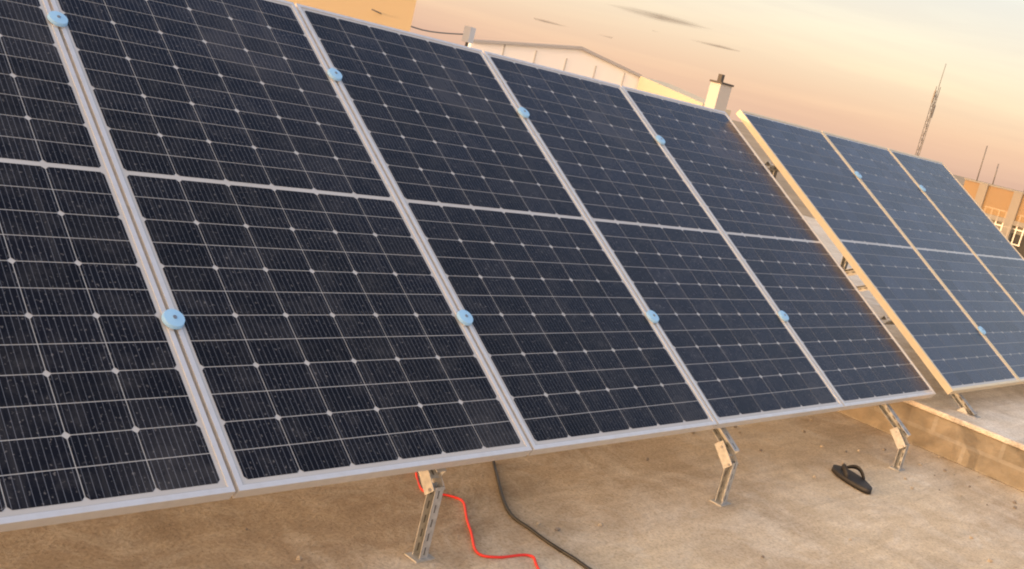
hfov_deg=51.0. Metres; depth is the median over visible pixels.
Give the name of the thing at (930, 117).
antenna mast
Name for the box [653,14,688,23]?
cloud
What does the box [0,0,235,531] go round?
solar panel
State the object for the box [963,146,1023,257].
building
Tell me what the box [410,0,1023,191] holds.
sky
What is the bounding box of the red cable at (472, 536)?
[415,472,539,568]
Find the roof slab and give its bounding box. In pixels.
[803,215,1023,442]
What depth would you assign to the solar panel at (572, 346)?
4.46 m
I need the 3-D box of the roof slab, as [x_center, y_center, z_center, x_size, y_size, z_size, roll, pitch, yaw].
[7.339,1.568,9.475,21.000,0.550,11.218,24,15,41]
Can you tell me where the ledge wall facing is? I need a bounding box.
[836,400,1023,491]
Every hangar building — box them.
[468,39,641,88]
[637,76,730,116]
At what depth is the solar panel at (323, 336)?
3.56 m
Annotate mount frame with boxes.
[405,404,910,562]
[765,161,980,417]
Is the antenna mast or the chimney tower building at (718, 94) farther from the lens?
the antenna mast
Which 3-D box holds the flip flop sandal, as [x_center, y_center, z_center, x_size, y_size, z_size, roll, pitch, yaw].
[1.714,0.953,5.383,0.121,0.074,0.305,10,12,-18]
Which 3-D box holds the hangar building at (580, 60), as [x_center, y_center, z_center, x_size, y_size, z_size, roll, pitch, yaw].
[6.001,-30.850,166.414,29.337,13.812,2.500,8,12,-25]
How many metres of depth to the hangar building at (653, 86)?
168.31 m
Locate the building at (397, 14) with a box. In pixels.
[285,0,416,31]
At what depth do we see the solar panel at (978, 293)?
7.92 m
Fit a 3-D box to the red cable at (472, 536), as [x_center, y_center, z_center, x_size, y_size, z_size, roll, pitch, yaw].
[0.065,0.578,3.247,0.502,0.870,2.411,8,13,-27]
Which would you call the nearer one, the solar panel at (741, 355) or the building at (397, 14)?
the solar panel at (741, 355)
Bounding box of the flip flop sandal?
[832,463,871,493]
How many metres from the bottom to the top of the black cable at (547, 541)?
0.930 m
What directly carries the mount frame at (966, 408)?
on the roof slab
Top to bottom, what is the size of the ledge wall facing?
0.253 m
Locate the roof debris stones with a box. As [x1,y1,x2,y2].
[152,416,1016,568]
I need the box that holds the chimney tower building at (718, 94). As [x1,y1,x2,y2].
[704,74,733,111]
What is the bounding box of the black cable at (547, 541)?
[492,461,591,568]
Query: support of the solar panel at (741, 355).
on the support legs at (433, 486)
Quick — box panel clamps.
[47,11,985,334]
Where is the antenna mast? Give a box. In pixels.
[915,65,945,155]
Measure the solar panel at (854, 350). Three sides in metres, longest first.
2.278 x 1.142 x 0.038 m
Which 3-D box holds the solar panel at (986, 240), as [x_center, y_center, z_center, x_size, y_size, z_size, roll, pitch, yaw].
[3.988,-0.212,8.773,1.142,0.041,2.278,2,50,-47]
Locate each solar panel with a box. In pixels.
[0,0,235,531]
[47,0,531,497]
[295,3,716,455]
[483,51,843,428]
[621,86,935,410]
[736,110,1019,394]
[822,131,1023,384]
[888,148,1023,312]
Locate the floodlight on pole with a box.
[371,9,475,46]
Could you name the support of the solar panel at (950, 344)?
on the mount frame at (966, 408)
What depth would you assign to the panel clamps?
3.87 m

